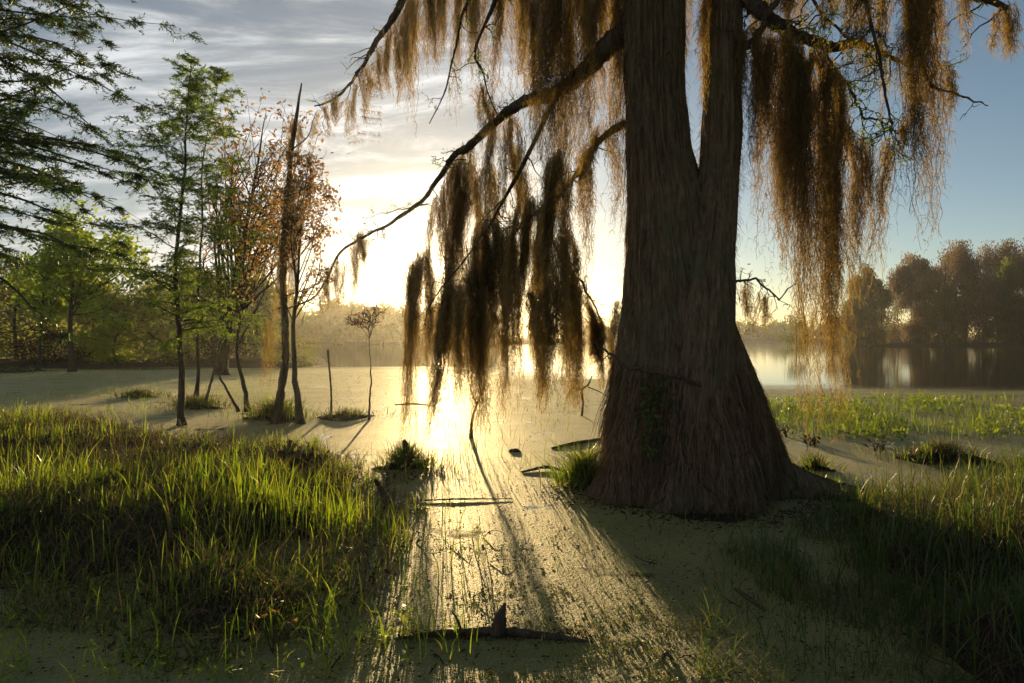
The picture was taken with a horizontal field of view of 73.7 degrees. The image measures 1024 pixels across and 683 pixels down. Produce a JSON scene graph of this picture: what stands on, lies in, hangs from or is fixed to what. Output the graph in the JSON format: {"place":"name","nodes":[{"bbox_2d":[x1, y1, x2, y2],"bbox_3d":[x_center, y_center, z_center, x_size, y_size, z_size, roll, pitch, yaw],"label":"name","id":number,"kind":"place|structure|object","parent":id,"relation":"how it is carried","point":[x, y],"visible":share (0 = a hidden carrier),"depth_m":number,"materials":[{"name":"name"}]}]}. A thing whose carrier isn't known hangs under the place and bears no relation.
{"place":"outdoors","nodes":[
{"label":"outdoors","id":0,"kind":"place"},
{"bbox_2d":[0,351,327,368],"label":"shore","id":1,"kind":"structure","parent":0,"point":[85,363],"depth_m":34.50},
{"bbox_2d":[0,251,79,358],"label":"shore tree","id":2,"kind":"object","parent":1,"relation":"on","point":[14,315],"visible":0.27,"depth_m":37.91,"materials":[{"name":"green plant"}]},
{"bbox_2d":[1,324,93,364],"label":"bush","id":3,"kind":"object","parent":1,"relation":"on","point":[24,345],"visible":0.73,"depth_m":33.81,"materials":[{"name":"green plant"}]},
{"bbox_2d":[59,284,164,360],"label":"shore tree","id":4,"kind":"object","parent":1,"relation":"on","point":[130,309],"visible":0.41,"depth_m":36.65,"materials":[{"name":"green plant"}]},
{"bbox_2d":[74,311,149,363],"bbox_3d":[-20.013,-0.160,34.623,2.876,3.081,3.760,0,0,30],"label":"bush","id":5,"kind":"object","parent":1,"relation":"on","point":[124,326],"visible":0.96,"depth_m":34.21,"materials":[{"name":"green plant"}]},
{"bbox_2d":[120,323,195,365],"bbox_3d":[-17.775,0.135,35.099,3.635,2.576,4.326,0,0,0],"label":"bush","id":6,"kind":"object","parent":1,"relation":"on","point":[186,350],"visible":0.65,"depth_m":34.72,"materials":[{"name":"green plant"}]},
{"bbox_2d":[140,259,235,357],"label":"shore tree","id":7,"kind":"object","parent":1,"relation":"on","point":[165,306],"visible":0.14,"depth_m":40.47,"materials":[{"name":"green plant"}]},
{"bbox_2d":[169,272,254,357],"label":"shore tree","id":8,"kind":"object","parent":1,"relation":"on","point":[202,301],"visible":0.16,"depth_m":38.05,"materials":[{"name":"green plant"}]},
{"bbox_2d":[194,321,260,365],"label":"bush","id":9,"kind":"object","parent":1,"relation":"on","point":[246,350],"visible":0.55,"depth_m":35.33,"materials":[{"name":"green plant"}]},
{"bbox_2d":[221,274,281,357],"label":"shore tree","id":10,"kind":"object","parent":1,"relation":"on","point":[267,296],"visible":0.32,"depth_m":38.50,"materials":[{"name":"green plant"}]},
{"bbox_2d":[254,330,319,365],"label":"bush","id":11,"kind":"object","parent":1,"relation":"on","point":[278,358],"visible":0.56,"depth_m":36.44,"materials":[{"name":"green plant"}]},
{"bbox_2d":[0,401,444,682],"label":"ground","id":12,"kind":"structure","parent":0,"point":[269,521],"depth_m":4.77,"materials":[{"name":"plant"}]},
{"bbox_2d":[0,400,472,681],"bbox_3d":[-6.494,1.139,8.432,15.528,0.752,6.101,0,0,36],"label":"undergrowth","id":13,"kind":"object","parent":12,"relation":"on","point":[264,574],"visible":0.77,"depth_m":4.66,"materials":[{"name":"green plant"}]},
{"bbox_2d":[0,402,586,682],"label":"sedge stems","id":14,"kind":"object","parent":12,"relation":"on","point":[105,665],"visible":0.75,"depth_m":3.43,"materials":[{"name":"green plant"}]},
{"bbox_2d":[28,339,606,344],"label":"shore","id":15,"kind":"structure","parent":0,"point":[354,343],"depth_m":132.62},
{"bbox_2d":[0,264,310,344],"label":"woods","id":16,"kind":"object","parent":15,"relation":"on","point":[140,287],"visible":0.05,"depth_m":128.15,"materials":[{"name":"green plant"}]},
{"bbox_2d":[146,293,498,344],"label":"woods","id":17,"kind":"object","parent":15,"relation":"on","point":[335,328],"visible":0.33,"depth_m":133.31,"materials":[{"name":"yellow plant"}]},
{"bbox_2d":[0,340,1023,682],"bbox_3d":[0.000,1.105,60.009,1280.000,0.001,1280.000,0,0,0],"label":"water","id":18,"kind":"structure","parent":0,"point":[962,370],"depth_m":5.13,"materials":[{"name":"liquid"}]},
{"bbox_2d":[4,251,79,370],"bbox_3d":[-20.166,-1.421,30.055,3.796,5.526,3.024,0,0,0],"label":"young tree","id":19,"kind":"object","parent":18,"relation":"on","point":[49,300],"visible":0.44,"depth_m":29.79,"materials":[{"name":"green plant"}]},
{"bbox_2d":[21,193,162,371],"bbox_3d":[-16.642,-2.257,26.784,5.244,6.941,4.284,0,0,0],"label":"young tree","id":20,"kind":"object","parent":18,"relation":"on","point":[47,264],"visible":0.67,"depth_m":26.58,"materials":[{"name":"green plant"}]},
{"bbox_2d":[0,0,226,355],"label":"cypress tree","id":21,"kind":"object","parent":18,"relation":"on","point":[29,177],"visible":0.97,"depth_m":13.24,"materials":[{"name":"green plant"}]},
{"bbox_2d":[51,49,278,425],"bbox_3d":[-5.769,-1.713,11.465,2.755,6.406,3.161,0,0,17],"label":"cypress sapling","id":22,"kind":"object","parent":18,"relation":"on","point":[193,85],"visible":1,"depth_m":11.55,"materials":[{"name":"green plant"}]},
{"bbox_2d":[150,392,253,410],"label":"grass tussock","id":23,"kind":"object","parent":18,"relation":"on","point":[195,402],"depth_m":14.30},
{"bbox_2d":[101,65,278,396],"bbox_3d":[-6.896,-2.396,15.076,3.863,7.286,2.922,0,0,0],"label":"cypress sapling","id":24,"kind":"object","parent":23,"relation":"on","point":[222,77],"visible":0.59,"depth_m":14.90,"materials":[{"name":"green plant"}]},
{"bbox_2d":[171,216,266,401],"bbox_3d":[-6.188,-0.722,14.424,1.924,4.178,1.684,0,0,-34],"label":"cypress sapling","id":25,"kind":"object","parent":23,"relation":"on","point":[210,313],"visible":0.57,"depth_m":14.53,"materials":[{"name":"green plant"}]},
{"bbox_2d":[193,87,338,374],"bbox_3d":[-6.373,-2.835,17.294,3.519,7.335,2.745,0,0,13],"label":"maple tree","id":26,"kind":"object","parent":18,"relation":"on","point":[224,357],"visible":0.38,"depth_m":16.94,"materials":[{"name":"brown plant"}]},
{"bbox_2d":[200,393,332,426],"bbox_3d":[-4.441,1.160,12.275,3.118,0.538,1.777,0,0,0],"label":"grass tussock","id":27,"kind":"object","parent":18,"relation":"on","point":[264,412],"depth_m":12.22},
{"bbox_2d":[203,156,295,411],"bbox_3d":[-4.799,-1.070,12.628,1.684,4.723,1.677,0,0,-21],"label":"maple sapling","id":28,"kind":"object","parent":27,"relation":"on","point":[244,239],"visible":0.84,"depth_m":12.55,"materials":[{"name":"orange plant"}]},
{"bbox_2d":[252,83,325,423],"bbox_3d":[-3.808,-1.521,11.855,1.417,5.946,0.300,0,0,15],"label":"dead snag","id":29,"kind":"object","parent":18,"relation":"on","point":[280,393],"visible":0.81,"depth_m":11.85,"materials":[{"name":"brown wood"}]},
{"bbox_2d":[270,206,294,335],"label":"moss drape","id":30,"kind":"object","parent":29,"relation":"hanging from","point":[280,270],"visible":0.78,"depth_m":11.76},
{"bbox_2d":[281,172,310,321],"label":"moss drape","id":31,"kind":"object","parent":29,"relation":"hanging from","point":[291,278],"visible":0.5,"depth_m":11.81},
{"bbox_2d":[264,131,342,423],"bbox_3d":[-3.599,-1.125,11.937,1.391,5.214,1.538,0,0,-27],"label":"maple sapling","id":32,"kind":"object","parent":18,"relation":"on","point":[308,189],"visible":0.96,"depth_m":11.76,"materials":[{"name":"orange plant"}]},
{"bbox_2d":[343,301,389,419],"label":"young tree","id":33,"kind":"object","parent":18,"relation":"on","point":[358,321],"visible":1,"depth_m":12.29,"materials":[{"name":"brown plant"}]},
{"bbox_2d":[335,437,466,472],"bbox_3d":[-1.222,1.266,7.781,1.541,0.386,0.961,0,0,-17],"label":"grass tussock","id":34,"kind":"object","parent":18,"relation":"on","point":[396,453],"depth_m":7.77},
{"bbox_2d":[395,603,587,641],"bbox_3d":[-0.101,1.399,3.418,0.957,0.179,0.100,0,0,2],"label":"fallen log","id":35,"kind":"object","parent":18,"relation":"on","point":[498,628],"visible":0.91,"depth_m":3.40,"materials":[{"name":"brown wood"}]},
{"bbox_2d":[0,367,994,682],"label":"floating debris","id":36,"kind":"object","parent":18,"relation":"on","point":[586,633],"visible":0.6,"depth_m":3.94,"materials":[{"name":"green plant"}]},
{"bbox_2d":[530,439,603,492],"bbox_3d":[0.704,1.207,6.732,1.537,0.517,1.205,0,0,32],"label":"grass tussock","id":37,"kind":"object","parent":18,"relation":"on","point":[578,467],"depth_m":6.74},
{"bbox_2d":[277,0,1022,517],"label":"cypress tree","id":38,"kind":"object","parent":18,"relation":"on","point":[723,444],"visible":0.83,"depth_m":6.29,"materials":[{"name":"brown plant"}]},
{"bbox_2d":[306,262,349,347],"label":"moss drape","id":39,"kind":"object","parent":38,"relation":"hanging from","point":[327,292],"visible":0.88,"depth_m":12.79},
{"bbox_2d":[301,90,361,171],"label":"moss drape","id":40,"kind":"object","parent":38,"relation":"hanging from","point":[335,108],"visible":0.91,"depth_m":12.29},
{"bbox_2d":[345,232,371,298],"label":"moss drape","id":41,"kind":"object","parent":38,"relation":"hanging from","point":[361,249],"visible":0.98,"depth_m":11.83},
{"bbox_2d":[345,61,375,125],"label":"moss drape","id":42,"kind":"object","parent":38,"relation":"hanging from","point":[354,89],"visible":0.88,"depth_m":11.81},
{"bbox_2d":[355,4,424,142],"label":"moss drape","id":43,"kind":"object","parent":38,"relation":"hanging from","point":[380,65],"visible":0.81,"depth_m":11.31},
{"bbox_2d":[395,0,421,93],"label":"moss drape","id":44,"kind":"object","parent":38,"relation":"hanging from","point":[403,48],"visible":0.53,"depth_m":11.17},
{"bbox_2d":[397,260,423,441],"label":"moss drape","id":45,"kind":"object","parent":38,"relation":"hanging from","point":[408,346],"visible":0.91,"depth_m":9.76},
{"bbox_2d":[402,0,441,135],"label":"moss drape","id":46,"kind":"object","parent":38,"relation":"hanging from","point":[431,14],"visible":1,"depth_m":10.37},
{"bbox_2d":[406,251,440,387],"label":"moss drape","id":47,"kind":"object","parent":38,"relation":"hanging from","point":[419,285],"visible":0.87,"depth_m":9.74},
{"bbox_2d":[419,278,456,442],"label":"moss drape","id":48,"kind":"object","parent":38,"relation":"hanging from","point":[443,323],"visible":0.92,"depth_m":9.11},
{"bbox_2d":[437,0,467,125],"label":"moss drape","id":49,"kind":"object","parent":38,"relation":"hanging from","point":[458,5],"visible":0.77,"depth_m":10.05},
{"bbox_2d":[430,156,481,404],"bbox_3d":[-0.783,-0.841,9.604,0.758,3.516,0.567,0,0,0],"label":"moss drape","id":50,"kind":"object","parent":38,"relation":"hanging from","point":[454,229],"visible":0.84,"depth_m":9.55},
{"bbox_2d":[448,282,467,406],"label":"moss drape","id":51,"kind":"object","parent":38,"relation":"hanging from","point":[459,346],"visible":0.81,"depth_m":8.96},
{"bbox_2d":[433,142,494,423],"bbox_3d":[-0.711,-0.771,10.405,0.961,4.534,0.496,0,0,0],"label":"moss drape","id":52,"kind":"object","parent":38,"relation":"hanging from","point":[474,170],"visible":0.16,"depth_m":10.39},
{"bbox_2d":[460,267,492,433],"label":"moss drape","id":53,"kind":"object","parent":38,"relation":"hanging from","point":[477,331],"visible":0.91,"depth_m":8.79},
{"bbox_2d":[468,0,490,82],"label":"moss drape","id":54,"kind":"object","parent":38,"relation":"hanging from","point":[477,9],"visible":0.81,"depth_m":9.11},
{"bbox_2d":[454,214,505,406],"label":"moss drape","id":55,"kind":"object","parent":38,"relation":"hanging from","point":[490,284],"visible":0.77,"depth_m":8.76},
{"bbox_2d":[469,105,502,260],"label":"moss drape","id":56,"kind":"object","parent":38,"relation":"hanging from","point":[491,150],"visible":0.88,"depth_m":8.47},
{"bbox_2d":[471,159,506,332],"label":"moss drape","id":57,"kind":"object","parent":38,"relation":"hanging from","point":[489,199],"visible":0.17,"depth_m":10.05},
{"bbox_2d":[476,0,508,166],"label":"moss drape","id":58,"kind":"object","parent":38,"relation":"hanging from","point":[500,7],"visible":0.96,"depth_m":8.15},
{"bbox_2d":[486,224,516,415],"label":"moss drape","id":59,"kind":"object","parent":38,"relation":"hanging from","point":[499,264],"visible":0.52,"depth_m":8.64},
{"bbox_2d":[494,114,529,219],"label":"moss drape","id":60,"kind":"object","parent":38,"relation":"hanging from","point":[508,152],"visible":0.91,"depth_m":8.14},
{"bbox_2d":[489,141,536,354],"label":"moss drape","id":61,"kind":"object","parent":38,"relation":"hanging from","point":[517,198],"visible":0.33,"depth_m":9.09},
{"bbox_2d":[502,0,530,110],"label":"moss drape","id":62,"kind":"object","parent":38,"relation":"hanging from","point":[514,28],"visible":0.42,"depth_m":8.80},
{"bbox_2d":[507,241,525,411],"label":"moss drape","id":63,"kind":"object","parent":38,"relation":"hanging from","point":[517,328],"visible":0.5,"depth_m":8.48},
{"bbox_2d":[498,193,559,412],"bbox_3d":[0.197,-0.427,7.847,0.731,2.526,0.459,0,0,0],"label":"moss drape","id":64,"kind":"object","parent":38,"relation":"hanging from","point":[529,219],"visible":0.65,"depth_m":7.80,"materials":[{"name":"plant"}]},
{"bbox_2d":[512,0,545,165],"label":"moss drape","id":65,"kind":"object","parent":38,"relation":"hanging from","point":[522,16],"visible":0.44,"depth_m":7.67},
{"bbox_2d":[507,242,559,429],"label":"moss drape","id":66,"kind":"object","parent":38,"relation":"hanging from","point":[516,330],"visible":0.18,"depth_m":8.48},
{"bbox_2d":[519,287,551,422],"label":"moss drape","id":67,"kind":"object","parent":38,"relation":"hanging from","point":[529,309],"visible":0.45,"depth_m":7.83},
{"bbox_2d":[520,0,552,179],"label":"moss drape","id":68,"kind":"object","parent":38,"relation":"hanging from","point":[532,32],"visible":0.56,"depth_m":7.50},
{"bbox_2d":[527,276,565,403],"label":"moss drape","id":69,"kind":"object","parent":38,"relation":"hanging from","point":[545,351],"visible":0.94,"depth_m":7.20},
{"bbox_2d":[532,148,576,400],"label":"moss drape","id":70,"kind":"object","parent":38,"relation":"hanging from","point":[549,220],"visible":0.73,"depth_m":7.19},
{"bbox_2d":[530,0,582,346],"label":"moss drape","id":71,"kind":"object","parent":38,"relation":"hanging from","point":[552,22],"visible":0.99,"depth_m":7.01,"materials":[{"name":"plant"}]},
{"bbox_2d":[555,236,581,416],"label":"moss drape","id":72,"kind":"object","parent":38,"relation":"hanging from","point":[568,362],"visible":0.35,"depth_m":7.53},
{"bbox_2d":[547,229,590,368],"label":"moss drape","id":73,"kind":"object","parent":38,"relation":"hanging from","point":[575,278],"visible":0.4,"depth_m":7.65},
{"bbox_2d":[551,283,603,414],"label":"moss drape","id":74,"kind":"object","parent":38,"relation":"hanging from","point":[590,310],"visible":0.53,"depth_m":8.14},
{"bbox_2d":[574,147,600,291],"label":"moss drape","id":75,"kind":"object","parent":38,"relation":"hanging from","point":[590,204],"visible":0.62,"depth_m":7.52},
{"bbox_2d":[559,0,626,221],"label":"moss drape","id":76,"kind":"object","parent":38,"relation":"hanging from","point":[586,88],"visible":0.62,"depth_m":6.88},
{"bbox_2d":[583,311,614,389],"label":"moss drape","id":77,"kind":"object","parent":38,"relation":"hanging from","point":[602,334],"visible":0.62,"depth_m":8.13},
{"bbox_2d":[575,120,626,245],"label":"moss drape","id":78,"kind":"object","parent":38,"relation":"hanging from","point":[595,136],"visible":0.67,"depth_m":7.04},
{"bbox_2d":[581,0,626,187],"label":"moss drape","id":79,"kind":"object","parent":38,"relation":"hanging from","point":[616,5],"visible":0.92,"depth_m":6.71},
{"bbox_2d":[632,377,677,499],"bbox_3d":[1.249,0.836,5.973,0.438,1.046,0.331,0,0,0],"label":"climbing vine","id":80,"kind":"object","parent":38,"relation":"attached to","point":[652,453],"visible":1,"depth_m":5.98,"materials":[{"name":"green plant"}]},
{"bbox_2d":[690,0,716,129],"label":"moss drape","id":81,"kind":"object","parent":38,"relation":"hanging from","point":[705,11],"visible":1,"depth_m":6.37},
{"bbox_2d":[732,23,764,155],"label":"moss drape","id":82,"kind":"object","parent":38,"relation":"hanging from","point":[745,37],"visible":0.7,"depth_m":6.26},
{"bbox_2d":[735,27,780,255],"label":"moss drape","id":83,"kind":"object","parent":38,"relation":"hanging from","point":[758,63],"visible":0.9,"depth_m":6.21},
{"bbox_2d":[759,26,805,302],"bbox_3d":[2.459,-1.572,6.172,0.476,2.503,0.409,0,0,0],"label":"moss drape","id":84,"kind":"object","parent":38,"relation":"hanging from","point":[782,39],"visible":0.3,"depth_m":6.16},
{"bbox_2d":[759,35,835,421],"bbox_3d":[2.573,-0.985,6.093,0.693,3.442,0.427,0,0,0],"label":"moss drape","id":85,"kind":"object","parent":38,"relation":"hanging from","point":[788,100],"visible":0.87,"depth_m":6.05,"materials":[{"name":"plant"}]},
{"bbox_2d":[781,41,861,477],"bbox_3d":[2.746,-0.713,6.055,0.727,3.837,0.347,0,0,0],"label":"moss drape","id":86,"kind":"object","parent":38,"relation":"hanging from","point":[821,64],"visible":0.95,"depth_m":6.02,"materials":[{"name":"plant"}]},
{"bbox_2d":[806,61,862,424],"bbox_3d":[2.859,-0.869,6.106,0.552,3.235,0.342,0,0,0],"label":"moss drape","id":87,"kind":"object","parent":38,"relation":"hanging from","point":[843,144],"visible":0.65,"depth_m":6.05,"materials":[{"name":"plant"}]},
{"bbox_2d":[818,112,874,352],"bbox_3d":[2.993,-0.916,6.143,0.456,2.274,0.345,0,0,0],"label":"moss drape","id":88,"kind":"object","parent":38,"relation":"hanging from","point":[854,166],"visible":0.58,"depth_m":6.13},
{"bbox_2d":[834,0,873,126],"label":"moss drape","id":89,"kind":"object","parent":38,"relation":"hanging from","point":[855,22],"visible":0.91,"depth_m":5.87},
{"bbox_2d":[849,131,883,294],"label":"moss drape","id":90,"kind":"object","parent":38,"relation":"hanging from","point":[868,157],"visible":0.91,"depth_m":6.08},
{"bbox_2d":[852,0,881,92],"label":"moss drape","id":91,"kind":"object","parent":38,"relation":"hanging from","point":[867,17],"visible":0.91,"depth_m":5.81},
{"bbox_2d":[868,0,897,126],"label":"moss drape","id":92,"kind":"object","parent":38,"relation":"hanging from","point":[883,12],"visible":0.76,"depth_m":5.82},
{"bbox_2d":[867,135,904,279],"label":"moss drape","id":93,"kind":"object","parent":38,"relation":"hanging from","point":[881,191],"visible":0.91,"depth_m":6.02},
{"bbox_2d":[888,0,938,232],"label":"moss drape","id":94,"kind":"object","parent":38,"relation":"hanging from","point":[909,35],"visible":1,"depth_m":5.62,"materials":[{"name":"plant"}]},
{"bbox_2d":[904,0,955,251],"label":"moss drape","id":95,"kind":"object","parent":38,"relation":"hanging from","point":[933,56],"visible":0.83,"depth_m":5.64,"materials":[{"name":"plant"}]},
{"bbox_2d":[932,58,962,181],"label":"moss drape","id":96,"kind":"object","parent":38,"relation":"hanging from","point":[951,86],"visible":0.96,"depth_m":5.63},
{"bbox_2d":[980,0,1023,62],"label":"moss drape","id":97,"kind":"object","parent":38,"relation":"hanging from","point":[1006,33],"visible":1,"depth_m":5.52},
{"bbox_2d":[300,405,999,682],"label":"duckweed","id":98,"kind":"object","parent":18,"relation":"on","point":[566,647],"visible":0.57,"depth_m":3.40,"materials":[{"name":"plant"}]},
{"bbox_2d":[534,487,855,551],"bbox_3d":[1.437,1.385,5.944,2.490,0.172,2.380,0,0,0],"label":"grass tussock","id":99,"kind":"object","parent":18,"relation":"on","point":[710,516],"depth_m":5.67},
{"bbox_2d":[537,506,963,682],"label":"sedge stems","id":100,"kind":"object","parent":18,"relation":"on","point":[814,598],"visible":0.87,"depth_m":3.41,"materials":[{"name":"green plant"}]},
{"bbox_2d":[701,428,1023,682],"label":"rushes","id":101,"kind":"object","parent":18,"relation":"on","point":[995,502],"visible":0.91,"depth_m":4.19,"materials":[{"name":"green plant"}]},
{"bbox_2d":[768,388,1023,442],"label":"water plants","id":102,"kind":"object","parent":18,"relation":"on","point":[876,416],"visible":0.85,"depth_m":12.14,"materials":[{"name":"green plant"}]},
{"bbox_2d":[823,436,1019,469],"bbox_3d":[5.082,1.296,8.190,2.523,0.321,1.379,0,0,20],"label":"grass tussock","id":103,"kind":"object","parent":18,"relation":"on","point":[930,455],"depth_m":8.11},
{"bbox_2d":[0,0,1023,337],"label":"sky","id":104,"kind":"structure","parent":0,"point":[275,46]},
{"bbox_2d":[511,338,972,339],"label":"shore","id":105,"kind":"structure","parent":0,"point":[760,339],"depth_m":299.11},
{"bbox_2d":[527,317,932,338],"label":"woods","id":106,"kind":"object","parent":105,"relation":"on","point":[775,330],"visible":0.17,"depth_m":313.99,"materials":[{"name":"green plant"}]},
{"bbox_2d":[790,340,1023,346],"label":"shore","id":107,"kind":"structure","parent":0,"point":[984,344],"depth_m":111.06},
{"bbox_2d":[836,296,872,345],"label":"mossy tree","id":108,"kind":"object","parent":107,"relation":"on","point":[862,321],"visible":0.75,"depth_m":111.50,"materials":[{"name":"green plant"}]},
{"bbox_2d":[824,262,903,345],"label":"mossy tree","id":109,"kind":"object","parent":107,"relation":"on","point":[878,303],"visible":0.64,"depth_m":113.76,"materials":[{"name":"green plant"}]},
{"bbox_2d":[885,251,951,345],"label":"mossy tree","id":110,"kind":"object","parent":107,"relation":"on","point":[911,283],"visible":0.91,"depth_m":115.48,"materials":[{"name":"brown plant"}]},
{"bbox_2d":[921,239,1008,344],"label":"mossy tree","id":111,"kind":"object","parent":107,"relation":"on","point":[961,266],"visible":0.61,"depth_m":113.30,"materials":[{"name":"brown plant"}]},
{"bbox_2d":[957,231,1023,341],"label":"mossy tree","id":112,"kind":"object","parent":107,"relation":"on","point":[993,258],"visible":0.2,"depth_m":117.31,"materials":[{"name":"green plant"}]},
{"bbox_2d":[979,256,1023,342],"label":"mossy tree","id":113,"kind":"object","parent":107,"relation":"on","point":[1012,327],"visible":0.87,"depth_m":110.90,"materials":[{"name":"brown plant"}]},
{"bbox_2d":[839,463,1023,682],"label":"ground","id":114,"kind":"structure","parent":0,"point":[983,625],"depth_m":3.96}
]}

